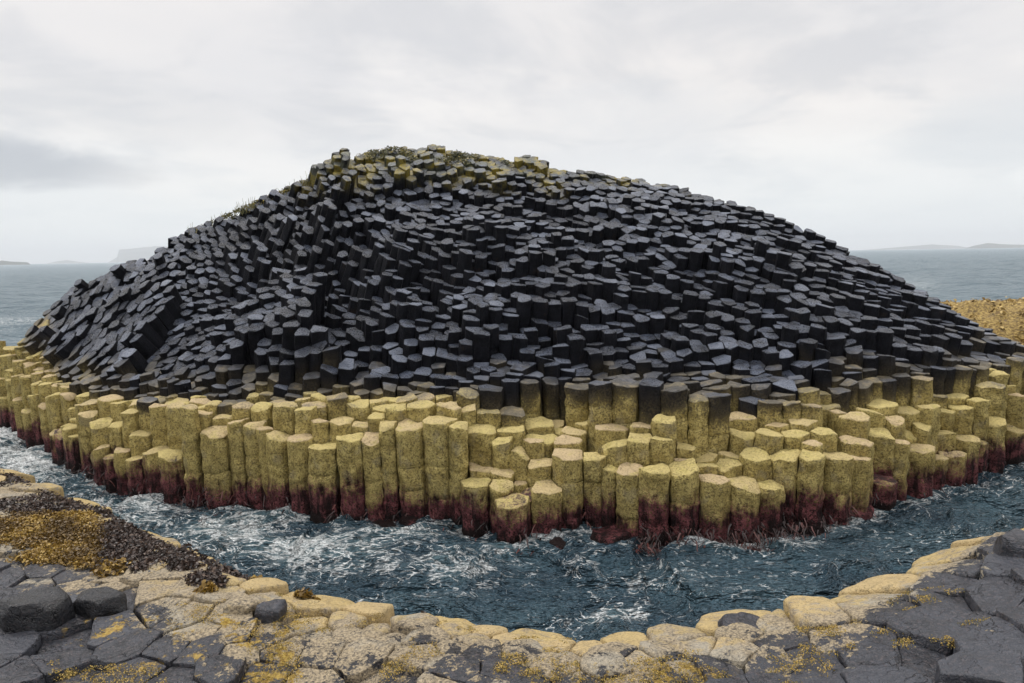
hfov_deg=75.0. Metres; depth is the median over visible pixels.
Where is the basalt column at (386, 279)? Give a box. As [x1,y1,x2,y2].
[377,272,392,298]
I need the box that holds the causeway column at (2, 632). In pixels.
[0,627,13,634]
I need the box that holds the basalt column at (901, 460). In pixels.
[893,439,910,500]
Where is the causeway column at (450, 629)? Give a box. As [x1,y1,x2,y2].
[438,621,471,639]
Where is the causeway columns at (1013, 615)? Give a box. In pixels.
[0,475,1023,682]
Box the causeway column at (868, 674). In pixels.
[841,665,932,682]
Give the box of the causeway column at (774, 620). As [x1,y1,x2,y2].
[756,609,798,633]
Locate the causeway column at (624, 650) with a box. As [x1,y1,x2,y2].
[588,642,637,657]
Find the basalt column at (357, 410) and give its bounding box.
[346,399,369,421]
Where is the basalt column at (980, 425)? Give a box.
[966,397,989,440]
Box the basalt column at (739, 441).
[727,428,755,454]
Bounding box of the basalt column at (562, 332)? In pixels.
[556,325,572,343]
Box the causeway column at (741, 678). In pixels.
[705,674,747,682]
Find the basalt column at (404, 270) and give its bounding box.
[397,260,411,288]
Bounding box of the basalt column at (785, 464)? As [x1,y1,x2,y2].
[769,449,800,531]
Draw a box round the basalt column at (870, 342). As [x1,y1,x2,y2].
[864,330,877,350]
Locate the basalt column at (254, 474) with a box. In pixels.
[242,420,267,509]
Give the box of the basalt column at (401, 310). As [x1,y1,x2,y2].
[396,302,408,323]
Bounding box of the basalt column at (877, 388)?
[862,377,882,399]
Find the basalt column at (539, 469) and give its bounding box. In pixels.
[527,458,552,487]
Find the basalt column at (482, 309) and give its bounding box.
[476,301,488,326]
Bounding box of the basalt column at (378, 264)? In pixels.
[373,252,388,275]
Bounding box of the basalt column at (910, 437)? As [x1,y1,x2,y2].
[905,430,917,443]
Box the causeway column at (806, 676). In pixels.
[785,669,844,682]
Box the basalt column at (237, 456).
[227,418,249,507]
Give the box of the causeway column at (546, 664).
[526,652,580,682]
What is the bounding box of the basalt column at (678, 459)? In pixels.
[673,458,686,461]
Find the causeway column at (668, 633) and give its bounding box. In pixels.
[646,624,706,643]
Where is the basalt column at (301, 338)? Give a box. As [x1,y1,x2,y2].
[294,328,310,356]
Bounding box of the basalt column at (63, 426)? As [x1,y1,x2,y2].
[60,423,73,460]
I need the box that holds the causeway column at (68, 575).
[52,568,93,584]
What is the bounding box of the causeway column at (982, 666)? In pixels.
[935,649,1023,682]
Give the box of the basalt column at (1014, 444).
[1004,424,1023,463]
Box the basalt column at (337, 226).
[330,221,341,242]
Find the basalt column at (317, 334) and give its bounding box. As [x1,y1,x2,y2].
[309,325,328,347]
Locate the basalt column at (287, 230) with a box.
[280,214,297,253]
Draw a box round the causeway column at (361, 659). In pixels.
[334,636,394,682]
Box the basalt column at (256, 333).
[247,322,264,364]
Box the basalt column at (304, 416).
[294,406,317,434]
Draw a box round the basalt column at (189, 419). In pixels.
[179,404,205,507]
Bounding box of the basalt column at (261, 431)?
[256,426,273,510]
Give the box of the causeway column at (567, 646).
[539,639,575,652]
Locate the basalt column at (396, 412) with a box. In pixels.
[385,403,406,422]
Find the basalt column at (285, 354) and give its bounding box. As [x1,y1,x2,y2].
[278,348,294,381]
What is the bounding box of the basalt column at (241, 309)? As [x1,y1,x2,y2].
[234,302,248,316]
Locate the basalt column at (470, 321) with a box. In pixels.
[461,315,479,338]
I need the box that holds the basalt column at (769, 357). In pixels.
[761,349,778,367]
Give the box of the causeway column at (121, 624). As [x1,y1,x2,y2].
[87,610,145,650]
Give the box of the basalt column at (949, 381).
[938,366,955,394]
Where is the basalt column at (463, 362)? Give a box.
[456,354,472,377]
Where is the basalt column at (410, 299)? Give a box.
[406,296,421,302]
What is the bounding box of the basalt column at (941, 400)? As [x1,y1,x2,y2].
[931,394,947,408]
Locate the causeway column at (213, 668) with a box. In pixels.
[194,654,246,682]
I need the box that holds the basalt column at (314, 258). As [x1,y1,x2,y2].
[306,245,321,274]
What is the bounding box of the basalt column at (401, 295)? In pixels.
[394,289,411,301]
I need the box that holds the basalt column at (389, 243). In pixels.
[384,238,394,255]
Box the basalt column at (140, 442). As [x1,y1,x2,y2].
[129,430,152,456]
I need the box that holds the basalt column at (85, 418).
[78,410,98,478]
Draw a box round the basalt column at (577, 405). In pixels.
[564,383,589,427]
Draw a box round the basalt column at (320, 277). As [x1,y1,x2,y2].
[312,272,327,324]
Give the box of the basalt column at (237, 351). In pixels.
[230,339,246,365]
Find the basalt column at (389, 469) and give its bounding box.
[378,420,400,520]
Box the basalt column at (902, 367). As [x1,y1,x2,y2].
[894,362,910,374]
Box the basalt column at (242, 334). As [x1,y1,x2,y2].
[237,326,250,364]
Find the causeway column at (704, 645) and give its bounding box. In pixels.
[670,636,716,661]
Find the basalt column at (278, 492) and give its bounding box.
[266,430,290,509]
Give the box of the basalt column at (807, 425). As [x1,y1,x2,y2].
[787,418,818,431]
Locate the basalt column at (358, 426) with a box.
[351,421,367,433]
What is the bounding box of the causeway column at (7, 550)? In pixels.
[0,542,27,557]
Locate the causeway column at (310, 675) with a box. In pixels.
[286,668,344,682]
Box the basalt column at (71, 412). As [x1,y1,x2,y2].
[67,407,75,419]
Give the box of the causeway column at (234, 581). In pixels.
[218,573,246,586]
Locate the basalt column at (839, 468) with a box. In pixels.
[822,452,854,524]
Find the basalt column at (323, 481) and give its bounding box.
[307,442,340,523]
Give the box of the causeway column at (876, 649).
[837,628,901,667]
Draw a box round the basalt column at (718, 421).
[701,392,731,453]
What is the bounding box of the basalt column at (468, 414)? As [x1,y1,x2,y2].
[461,403,476,477]
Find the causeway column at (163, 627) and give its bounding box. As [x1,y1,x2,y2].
[152,601,213,636]
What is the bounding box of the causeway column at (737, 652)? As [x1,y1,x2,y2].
[709,637,759,672]
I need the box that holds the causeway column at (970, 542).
[951,535,991,547]
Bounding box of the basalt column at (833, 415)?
[827,409,846,432]
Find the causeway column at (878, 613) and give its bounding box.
[837,599,915,628]
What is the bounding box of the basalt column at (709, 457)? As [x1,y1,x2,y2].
[696,452,718,463]
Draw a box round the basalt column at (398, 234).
[392,227,405,242]
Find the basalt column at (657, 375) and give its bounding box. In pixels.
[643,371,662,380]
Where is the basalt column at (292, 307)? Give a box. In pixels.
[287,304,295,312]
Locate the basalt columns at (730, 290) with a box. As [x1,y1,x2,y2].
[0,144,1023,474]
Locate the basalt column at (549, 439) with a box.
[525,433,557,457]
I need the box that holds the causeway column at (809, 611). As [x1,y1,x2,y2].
[783,595,850,637]
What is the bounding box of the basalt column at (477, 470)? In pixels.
[469,462,492,478]
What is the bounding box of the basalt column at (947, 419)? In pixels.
[940,408,955,431]
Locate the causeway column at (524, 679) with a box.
[510,674,549,682]
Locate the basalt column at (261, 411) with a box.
[251,402,273,428]
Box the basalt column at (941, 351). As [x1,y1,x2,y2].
[933,346,944,365]
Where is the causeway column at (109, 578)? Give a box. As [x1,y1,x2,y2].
[82,568,126,584]
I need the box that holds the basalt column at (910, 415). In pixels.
[898,406,920,430]
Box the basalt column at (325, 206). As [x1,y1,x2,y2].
[320,200,332,217]
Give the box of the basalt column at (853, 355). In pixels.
[844,345,862,366]
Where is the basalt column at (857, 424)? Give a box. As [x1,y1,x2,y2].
[836,411,870,449]
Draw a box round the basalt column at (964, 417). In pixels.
[947,405,973,434]
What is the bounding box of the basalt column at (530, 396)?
[520,379,539,418]
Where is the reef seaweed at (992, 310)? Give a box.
[940,296,1023,344]
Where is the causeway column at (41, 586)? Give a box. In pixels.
[17,583,53,594]
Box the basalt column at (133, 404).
[128,399,137,408]
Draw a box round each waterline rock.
[372,519,395,526]
[399,514,418,525]
[549,536,565,548]
[590,523,633,543]
[666,527,681,544]
[785,518,824,535]
[850,505,873,519]
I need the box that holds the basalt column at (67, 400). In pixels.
[60,392,76,424]
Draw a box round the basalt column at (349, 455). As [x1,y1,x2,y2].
[336,432,366,520]
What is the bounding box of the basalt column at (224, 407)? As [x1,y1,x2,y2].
[217,400,237,414]
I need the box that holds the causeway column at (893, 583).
[838,573,920,596]
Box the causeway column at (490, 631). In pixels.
[471,625,507,638]
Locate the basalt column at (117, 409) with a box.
[110,399,134,421]
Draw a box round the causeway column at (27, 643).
[0,630,41,656]
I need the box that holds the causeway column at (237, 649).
[220,642,259,669]
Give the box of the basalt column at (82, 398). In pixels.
[76,392,89,403]
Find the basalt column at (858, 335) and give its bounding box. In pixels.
[848,328,866,348]
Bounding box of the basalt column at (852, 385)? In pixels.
[839,378,858,411]
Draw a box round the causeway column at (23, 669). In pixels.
[0,656,45,682]
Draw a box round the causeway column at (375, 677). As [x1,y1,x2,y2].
[359,666,417,682]
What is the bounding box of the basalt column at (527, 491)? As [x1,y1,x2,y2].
[520,487,531,509]
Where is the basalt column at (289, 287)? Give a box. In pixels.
[286,282,298,293]
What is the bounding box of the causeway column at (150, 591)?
[134,580,178,609]
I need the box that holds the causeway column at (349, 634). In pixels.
[331,626,366,645]
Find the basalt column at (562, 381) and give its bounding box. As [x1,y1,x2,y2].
[558,377,571,426]
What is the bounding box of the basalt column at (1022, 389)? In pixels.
[1011,355,1023,394]
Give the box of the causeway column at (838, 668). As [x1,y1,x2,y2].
[785,643,844,674]
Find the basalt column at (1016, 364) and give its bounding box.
[1006,357,1023,393]
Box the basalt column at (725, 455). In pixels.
[718,451,738,459]
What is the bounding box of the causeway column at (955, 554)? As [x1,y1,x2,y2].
[912,544,979,566]
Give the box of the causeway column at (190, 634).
[169,621,220,642]
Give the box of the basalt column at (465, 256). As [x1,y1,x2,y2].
[456,249,472,284]
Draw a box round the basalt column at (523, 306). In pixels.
[516,295,531,333]
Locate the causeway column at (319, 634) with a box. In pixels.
[300,629,332,639]
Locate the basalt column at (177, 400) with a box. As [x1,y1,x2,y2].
[165,397,188,403]
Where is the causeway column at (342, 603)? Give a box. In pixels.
[316,595,354,608]
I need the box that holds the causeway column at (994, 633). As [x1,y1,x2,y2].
[953,616,1023,659]
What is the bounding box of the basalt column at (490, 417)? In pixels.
[476,409,500,428]
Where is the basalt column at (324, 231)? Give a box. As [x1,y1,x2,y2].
[315,225,329,245]
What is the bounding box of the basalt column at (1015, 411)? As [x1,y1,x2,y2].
[1005,393,1023,429]
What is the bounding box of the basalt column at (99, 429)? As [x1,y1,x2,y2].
[89,417,113,449]
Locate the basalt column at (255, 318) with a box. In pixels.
[247,314,263,326]
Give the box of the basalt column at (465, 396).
[456,387,479,422]
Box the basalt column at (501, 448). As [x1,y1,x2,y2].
[491,436,512,468]
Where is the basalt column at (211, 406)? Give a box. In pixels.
[205,400,221,415]
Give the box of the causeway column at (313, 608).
[291,599,342,618]
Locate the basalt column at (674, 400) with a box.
[661,385,688,443]
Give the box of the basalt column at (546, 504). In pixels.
[531,480,562,533]
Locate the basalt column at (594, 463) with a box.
[583,452,606,526]
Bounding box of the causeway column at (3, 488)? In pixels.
[0,481,21,490]
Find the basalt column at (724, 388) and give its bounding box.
[702,384,732,411]
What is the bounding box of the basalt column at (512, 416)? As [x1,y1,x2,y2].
[500,406,525,434]
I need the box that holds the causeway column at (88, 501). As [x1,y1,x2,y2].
[68,498,99,505]
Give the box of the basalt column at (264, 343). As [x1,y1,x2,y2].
[257,338,271,348]
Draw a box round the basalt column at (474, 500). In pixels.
[459,477,491,537]
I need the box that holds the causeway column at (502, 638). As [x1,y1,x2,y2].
[492,632,522,644]
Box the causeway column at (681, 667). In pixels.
[659,660,704,682]
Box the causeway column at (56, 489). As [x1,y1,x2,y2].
[9,483,63,496]
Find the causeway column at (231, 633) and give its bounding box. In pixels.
[213,617,258,644]
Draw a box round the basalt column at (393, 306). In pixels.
[389,300,401,322]
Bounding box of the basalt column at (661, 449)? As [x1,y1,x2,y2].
[650,436,673,523]
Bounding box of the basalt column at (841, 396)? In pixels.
[827,387,850,412]
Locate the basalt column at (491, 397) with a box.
[477,384,503,410]
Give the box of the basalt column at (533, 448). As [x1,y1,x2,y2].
[522,438,544,459]
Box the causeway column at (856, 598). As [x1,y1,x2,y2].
[830,593,908,603]
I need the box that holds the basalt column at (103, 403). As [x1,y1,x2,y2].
[97,394,123,418]
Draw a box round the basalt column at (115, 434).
[108,421,123,453]
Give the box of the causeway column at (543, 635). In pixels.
[510,628,567,641]
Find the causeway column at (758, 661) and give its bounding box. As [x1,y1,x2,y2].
[745,645,796,676]
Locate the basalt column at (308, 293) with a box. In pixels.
[301,286,315,324]
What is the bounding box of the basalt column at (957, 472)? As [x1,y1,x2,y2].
[937,451,967,486]
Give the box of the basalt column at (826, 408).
[820,403,840,427]
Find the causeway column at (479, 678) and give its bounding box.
[466,674,509,682]
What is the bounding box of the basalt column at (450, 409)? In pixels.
[436,401,461,420]
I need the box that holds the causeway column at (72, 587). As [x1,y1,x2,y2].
[56,580,98,594]
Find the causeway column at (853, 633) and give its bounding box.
[809,623,882,655]
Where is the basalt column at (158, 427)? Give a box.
[149,403,167,447]
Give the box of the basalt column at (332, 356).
[322,345,341,383]
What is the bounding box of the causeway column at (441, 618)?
[435,616,475,627]
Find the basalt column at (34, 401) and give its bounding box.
[27,394,43,445]
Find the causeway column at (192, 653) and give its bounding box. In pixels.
[172,635,225,668]
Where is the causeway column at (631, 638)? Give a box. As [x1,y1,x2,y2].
[600,631,648,649]
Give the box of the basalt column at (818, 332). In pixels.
[809,323,826,344]
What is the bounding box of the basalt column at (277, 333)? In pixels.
[271,327,282,346]
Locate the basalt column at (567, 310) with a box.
[560,297,574,327]
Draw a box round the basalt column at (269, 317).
[263,313,274,322]
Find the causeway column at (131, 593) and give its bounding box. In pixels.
[92,587,137,621]
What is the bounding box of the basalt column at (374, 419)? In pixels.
[367,412,385,431]
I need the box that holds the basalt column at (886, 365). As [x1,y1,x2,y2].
[876,354,895,376]
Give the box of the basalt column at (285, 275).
[278,272,293,286]
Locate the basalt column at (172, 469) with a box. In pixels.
[158,449,185,503]
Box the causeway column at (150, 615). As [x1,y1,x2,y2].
[135,597,190,628]
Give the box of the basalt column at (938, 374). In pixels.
[929,366,946,394]
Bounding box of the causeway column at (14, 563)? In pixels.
[0,557,24,567]
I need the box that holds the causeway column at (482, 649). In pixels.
[462,639,501,671]
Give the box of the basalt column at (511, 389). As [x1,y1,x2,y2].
[501,378,519,406]
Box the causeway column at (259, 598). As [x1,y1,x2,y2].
[249,591,283,603]
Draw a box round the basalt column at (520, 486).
[513,481,527,492]
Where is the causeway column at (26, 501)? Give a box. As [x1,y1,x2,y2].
[6,498,38,510]
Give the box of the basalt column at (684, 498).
[668,458,700,536]
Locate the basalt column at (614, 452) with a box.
[601,439,627,467]
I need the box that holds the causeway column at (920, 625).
[886,605,992,655]
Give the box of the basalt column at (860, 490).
[850,455,871,512]
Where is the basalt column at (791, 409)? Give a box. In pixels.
[777,399,801,423]
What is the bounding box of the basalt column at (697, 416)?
[687,394,708,457]
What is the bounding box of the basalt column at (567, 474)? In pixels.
[552,448,583,528]
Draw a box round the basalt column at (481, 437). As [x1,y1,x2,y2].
[468,424,496,468]
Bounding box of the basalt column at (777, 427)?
[765,422,789,433]
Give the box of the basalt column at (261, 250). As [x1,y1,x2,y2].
[251,245,267,267]
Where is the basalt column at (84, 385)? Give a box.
[79,376,95,392]
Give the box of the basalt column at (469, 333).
[465,327,482,340]
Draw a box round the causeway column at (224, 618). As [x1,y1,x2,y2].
[205,603,253,626]
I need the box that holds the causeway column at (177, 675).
[146,667,194,682]
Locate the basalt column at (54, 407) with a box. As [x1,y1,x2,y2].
[46,392,63,430]
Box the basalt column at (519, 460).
[509,446,529,482]
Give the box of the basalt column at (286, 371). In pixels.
[278,360,294,386]
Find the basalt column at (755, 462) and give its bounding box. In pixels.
[739,447,772,481]
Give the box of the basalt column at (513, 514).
[494,493,531,543]
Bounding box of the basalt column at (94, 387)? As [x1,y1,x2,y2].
[88,385,102,396]
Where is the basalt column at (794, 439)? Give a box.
[781,429,809,449]
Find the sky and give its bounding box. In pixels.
[0,0,1023,263]
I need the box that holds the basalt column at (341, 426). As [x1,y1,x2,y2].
[329,416,354,442]
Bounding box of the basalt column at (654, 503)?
[638,463,670,547]
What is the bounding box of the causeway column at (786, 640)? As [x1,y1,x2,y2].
[753,629,809,651]
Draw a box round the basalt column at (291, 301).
[286,298,295,306]
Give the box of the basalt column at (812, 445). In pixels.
[799,439,823,453]
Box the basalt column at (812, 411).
[801,403,822,426]
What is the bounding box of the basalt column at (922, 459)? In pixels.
[907,443,935,498]
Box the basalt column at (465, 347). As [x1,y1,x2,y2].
[458,338,472,355]
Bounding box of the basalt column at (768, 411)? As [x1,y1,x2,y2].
[757,400,782,428]
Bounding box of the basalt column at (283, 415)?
[272,402,298,434]
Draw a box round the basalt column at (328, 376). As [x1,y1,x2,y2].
[320,364,337,388]
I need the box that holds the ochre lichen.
[47,585,989,682]
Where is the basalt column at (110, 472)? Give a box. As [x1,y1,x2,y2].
[102,454,116,492]
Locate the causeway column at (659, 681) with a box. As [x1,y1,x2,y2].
[649,679,677,682]
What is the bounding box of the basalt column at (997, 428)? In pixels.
[986,416,1006,473]
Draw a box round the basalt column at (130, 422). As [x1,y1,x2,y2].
[120,408,139,447]
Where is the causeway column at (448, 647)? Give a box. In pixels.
[436,639,468,656]
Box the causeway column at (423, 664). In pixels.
[388,644,442,676]
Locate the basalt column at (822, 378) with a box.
[813,369,831,391]
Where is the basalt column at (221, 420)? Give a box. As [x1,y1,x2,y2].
[212,414,231,425]
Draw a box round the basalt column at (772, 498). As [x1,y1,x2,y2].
[757,479,785,537]
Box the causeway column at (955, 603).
[909,589,971,611]
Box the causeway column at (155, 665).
[99,657,166,682]
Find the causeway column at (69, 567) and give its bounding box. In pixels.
[66,563,95,568]
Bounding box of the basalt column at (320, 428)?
[310,418,329,443]
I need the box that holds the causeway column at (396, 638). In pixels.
[375,632,406,647]
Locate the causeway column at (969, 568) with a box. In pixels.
[906,559,982,579]
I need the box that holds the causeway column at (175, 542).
[150,536,180,547]
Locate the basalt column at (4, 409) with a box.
[0,396,10,427]
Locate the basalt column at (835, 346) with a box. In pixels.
[825,335,845,356]
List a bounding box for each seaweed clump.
[89,505,117,517]
[89,557,132,578]
[93,507,113,516]
[121,524,142,531]
[172,543,200,557]
[192,580,218,593]
[195,554,221,566]
[219,563,238,572]
[248,574,262,579]
[293,587,320,599]
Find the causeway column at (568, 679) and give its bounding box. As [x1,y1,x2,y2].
[555,671,601,682]
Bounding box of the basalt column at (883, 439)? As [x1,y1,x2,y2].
[868,428,895,476]
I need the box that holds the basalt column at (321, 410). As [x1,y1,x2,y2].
[301,401,326,419]
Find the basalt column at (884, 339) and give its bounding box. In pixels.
[875,328,893,354]
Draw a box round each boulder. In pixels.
[0,586,75,632]
[73,586,126,620]
[223,593,258,613]
[254,599,286,623]
[718,612,759,628]
[993,528,1023,557]
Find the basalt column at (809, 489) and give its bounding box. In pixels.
[795,449,825,525]
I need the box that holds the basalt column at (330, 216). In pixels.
[323,204,336,238]
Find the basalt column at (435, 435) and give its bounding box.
[422,415,457,519]
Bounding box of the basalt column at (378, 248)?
[368,243,384,270]
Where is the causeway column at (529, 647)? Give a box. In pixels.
[501,639,544,663]
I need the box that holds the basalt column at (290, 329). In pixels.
[282,321,300,350]
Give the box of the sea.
[0,248,1023,642]
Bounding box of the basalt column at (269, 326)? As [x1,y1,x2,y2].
[264,321,279,338]
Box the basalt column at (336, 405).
[325,392,348,420]
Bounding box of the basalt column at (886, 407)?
[866,399,898,415]
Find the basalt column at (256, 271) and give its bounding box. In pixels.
[252,257,264,283]
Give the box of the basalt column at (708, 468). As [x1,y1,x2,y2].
[696,463,718,474]
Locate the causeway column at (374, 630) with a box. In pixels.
[362,623,392,638]
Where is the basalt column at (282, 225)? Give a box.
[276,217,286,238]
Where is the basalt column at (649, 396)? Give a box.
[638,377,663,424]
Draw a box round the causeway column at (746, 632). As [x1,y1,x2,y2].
[714,623,763,642]
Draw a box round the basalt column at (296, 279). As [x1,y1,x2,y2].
[293,275,307,284]
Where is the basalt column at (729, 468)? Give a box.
[716,458,742,477]
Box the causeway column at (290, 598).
[282,592,308,605]
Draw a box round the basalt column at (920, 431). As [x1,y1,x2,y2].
[911,422,931,444]
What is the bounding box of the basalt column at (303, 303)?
[295,297,311,319]
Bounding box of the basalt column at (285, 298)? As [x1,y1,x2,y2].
[281,294,293,306]
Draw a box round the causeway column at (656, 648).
[639,638,686,663]
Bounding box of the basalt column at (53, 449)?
[49,429,56,463]
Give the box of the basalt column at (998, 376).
[988,370,1009,417]
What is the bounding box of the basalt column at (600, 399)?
[587,380,611,451]
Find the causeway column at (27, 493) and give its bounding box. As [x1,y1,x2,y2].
[23,492,48,495]
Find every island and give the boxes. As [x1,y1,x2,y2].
[0,261,30,264]
[47,260,86,263]
[107,246,167,262]
[868,244,967,249]
[965,243,1023,248]
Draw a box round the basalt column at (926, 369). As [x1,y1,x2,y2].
[914,364,930,375]
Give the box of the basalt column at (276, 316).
[274,306,286,321]
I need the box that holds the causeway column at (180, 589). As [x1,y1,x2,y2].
[165,578,197,601]
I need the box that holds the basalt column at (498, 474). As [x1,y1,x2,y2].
[490,468,514,481]
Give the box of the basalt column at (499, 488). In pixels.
[489,479,513,532]
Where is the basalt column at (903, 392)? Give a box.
[891,373,910,406]
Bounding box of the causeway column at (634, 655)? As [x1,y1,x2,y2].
[625,650,659,679]
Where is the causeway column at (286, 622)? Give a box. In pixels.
[253,603,295,624]
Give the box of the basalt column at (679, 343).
[670,335,689,352]
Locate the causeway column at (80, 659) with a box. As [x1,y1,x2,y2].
[30,649,93,682]
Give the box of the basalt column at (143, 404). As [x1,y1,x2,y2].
[136,396,158,431]
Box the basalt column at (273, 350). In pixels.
[266,344,282,368]
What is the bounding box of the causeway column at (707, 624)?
[695,609,770,636]
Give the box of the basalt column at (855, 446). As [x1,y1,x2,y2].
[837,435,874,505]
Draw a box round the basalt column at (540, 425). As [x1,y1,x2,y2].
[525,416,553,434]
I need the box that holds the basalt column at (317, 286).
[305,282,322,325]
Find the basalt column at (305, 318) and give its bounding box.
[297,309,312,329]
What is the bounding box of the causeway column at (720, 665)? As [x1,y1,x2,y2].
[692,655,744,681]
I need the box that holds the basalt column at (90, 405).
[80,399,98,412]
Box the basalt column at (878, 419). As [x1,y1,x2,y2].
[855,407,885,427]
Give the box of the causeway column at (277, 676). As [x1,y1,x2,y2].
[241,662,294,682]
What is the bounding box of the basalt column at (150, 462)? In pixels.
[142,445,168,493]
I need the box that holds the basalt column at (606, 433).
[594,423,628,454]
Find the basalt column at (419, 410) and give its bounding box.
[406,400,435,421]
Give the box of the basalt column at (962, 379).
[953,364,972,395]
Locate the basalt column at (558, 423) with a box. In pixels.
[552,419,563,427]
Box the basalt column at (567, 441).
[554,435,583,509]
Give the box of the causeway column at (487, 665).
[480,655,529,681]
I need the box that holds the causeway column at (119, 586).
[69,581,130,602]
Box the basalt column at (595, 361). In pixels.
[587,350,602,374]
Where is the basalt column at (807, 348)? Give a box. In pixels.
[798,338,817,361]
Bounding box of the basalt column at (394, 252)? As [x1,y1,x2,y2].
[389,244,398,259]
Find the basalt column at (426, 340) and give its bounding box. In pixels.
[418,333,434,354]
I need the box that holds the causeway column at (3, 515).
[0,510,13,519]
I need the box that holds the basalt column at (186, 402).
[165,401,188,445]
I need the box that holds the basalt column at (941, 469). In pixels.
[933,454,948,489]
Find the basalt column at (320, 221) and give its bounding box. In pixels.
[309,215,324,246]
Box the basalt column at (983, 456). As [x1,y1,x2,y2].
[978,440,988,472]
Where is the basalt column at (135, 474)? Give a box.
[125,455,145,496]
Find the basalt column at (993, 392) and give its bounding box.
[974,381,1005,417]
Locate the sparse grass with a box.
[188,146,514,234]
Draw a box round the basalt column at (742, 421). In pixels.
[729,411,757,431]
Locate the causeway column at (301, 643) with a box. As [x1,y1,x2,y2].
[260,636,307,667]
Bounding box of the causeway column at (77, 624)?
[39,614,92,643]
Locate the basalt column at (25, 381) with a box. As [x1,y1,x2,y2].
[19,374,31,408]
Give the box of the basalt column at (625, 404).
[610,377,639,436]
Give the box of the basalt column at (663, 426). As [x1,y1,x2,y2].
[650,414,676,457]
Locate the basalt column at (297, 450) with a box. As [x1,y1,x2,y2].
[287,433,313,514]
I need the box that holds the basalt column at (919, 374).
[910,372,929,376]
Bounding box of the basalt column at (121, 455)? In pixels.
[113,447,130,494]
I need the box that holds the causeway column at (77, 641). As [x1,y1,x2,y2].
[37,629,91,654]
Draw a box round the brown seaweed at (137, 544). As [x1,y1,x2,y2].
[0,470,251,587]
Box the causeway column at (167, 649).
[142,633,189,668]
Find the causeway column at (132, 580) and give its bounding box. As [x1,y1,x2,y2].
[120,561,167,587]
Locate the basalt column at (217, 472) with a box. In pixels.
[200,425,232,508]
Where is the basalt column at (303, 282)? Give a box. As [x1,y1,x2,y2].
[299,278,311,285]
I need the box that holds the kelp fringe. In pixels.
[0,424,1006,559]
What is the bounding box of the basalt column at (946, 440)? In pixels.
[937,430,956,453]
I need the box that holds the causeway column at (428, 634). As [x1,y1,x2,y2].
[401,625,450,647]
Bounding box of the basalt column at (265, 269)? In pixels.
[257,259,271,288]
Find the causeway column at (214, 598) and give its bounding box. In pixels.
[193,586,244,607]
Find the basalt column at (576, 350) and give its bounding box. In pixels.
[567,333,583,366]
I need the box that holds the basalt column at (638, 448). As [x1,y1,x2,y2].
[627,432,651,466]
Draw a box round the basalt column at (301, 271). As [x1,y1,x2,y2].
[293,267,306,275]
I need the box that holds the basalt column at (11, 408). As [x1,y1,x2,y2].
[5,379,16,431]
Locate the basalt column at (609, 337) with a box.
[601,329,616,347]
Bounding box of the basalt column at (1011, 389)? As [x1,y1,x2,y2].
[1007,385,1015,393]
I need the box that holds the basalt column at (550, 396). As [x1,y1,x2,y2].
[542,376,559,419]
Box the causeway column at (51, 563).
[35,546,89,566]
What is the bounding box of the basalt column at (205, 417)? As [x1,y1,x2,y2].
[198,410,213,500]
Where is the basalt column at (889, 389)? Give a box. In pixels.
[880,379,896,401]
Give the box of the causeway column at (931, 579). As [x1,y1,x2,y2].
[910,571,976,597]
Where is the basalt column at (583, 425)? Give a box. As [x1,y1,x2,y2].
[575,420,588,451]
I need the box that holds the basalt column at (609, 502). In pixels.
[601,464,617,527]
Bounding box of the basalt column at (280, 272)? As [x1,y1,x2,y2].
[276,269,291,279]
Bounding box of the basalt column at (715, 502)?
[698,474,730,542]
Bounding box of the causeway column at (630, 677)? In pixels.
[606,673,648,682]
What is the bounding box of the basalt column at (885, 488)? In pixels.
[872,474,897,510]
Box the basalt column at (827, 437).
[810,427,837,452]
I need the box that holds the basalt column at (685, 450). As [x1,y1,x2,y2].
[676,442,695,460]
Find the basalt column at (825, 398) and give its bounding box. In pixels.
[820,391,831,404]
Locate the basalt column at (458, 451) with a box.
[448,421,468,524]
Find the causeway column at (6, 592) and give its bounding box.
[0,587,27,599]
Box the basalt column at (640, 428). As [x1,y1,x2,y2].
[630,422,651,434]
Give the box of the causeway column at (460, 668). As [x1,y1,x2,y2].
[428,653,479,682]
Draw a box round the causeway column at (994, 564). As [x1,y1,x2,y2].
[979,552,1023,578]
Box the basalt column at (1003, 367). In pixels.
[992,363,1010,384]
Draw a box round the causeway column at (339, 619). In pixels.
[328,611,368,630]
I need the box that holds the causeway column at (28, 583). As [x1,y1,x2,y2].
[13,577,55,588]
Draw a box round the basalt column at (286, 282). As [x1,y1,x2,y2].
[281,278,292,289]
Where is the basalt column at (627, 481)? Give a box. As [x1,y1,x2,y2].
[616,462,642,536]
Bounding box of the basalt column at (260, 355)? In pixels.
[254,347,267,368]
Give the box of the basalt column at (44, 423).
[37,402,50,452]
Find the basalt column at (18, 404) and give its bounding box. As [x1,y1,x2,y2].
[12,396,24,440]
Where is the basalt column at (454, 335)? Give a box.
[447,327,461,348]
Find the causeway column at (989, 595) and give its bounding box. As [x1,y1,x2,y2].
[964,577,1023,616]
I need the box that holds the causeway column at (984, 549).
[976,531,1007,559]
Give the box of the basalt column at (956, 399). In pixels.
[947,393,968,405]
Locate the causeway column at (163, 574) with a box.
[143,561,207,580]
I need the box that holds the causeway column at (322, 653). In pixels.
[296,636,344,670]
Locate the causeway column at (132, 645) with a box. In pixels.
[91,628,160,672]
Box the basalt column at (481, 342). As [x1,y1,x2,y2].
[473,329,489,364]
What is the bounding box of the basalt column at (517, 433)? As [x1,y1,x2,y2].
[496,425,524,449]
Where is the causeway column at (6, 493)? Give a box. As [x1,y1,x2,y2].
[0,490,24,500]
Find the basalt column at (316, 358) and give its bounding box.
[309,341,326,371]
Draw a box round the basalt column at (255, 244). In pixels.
[247,240,263,260]
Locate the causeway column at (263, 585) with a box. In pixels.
[239,577,288,596]

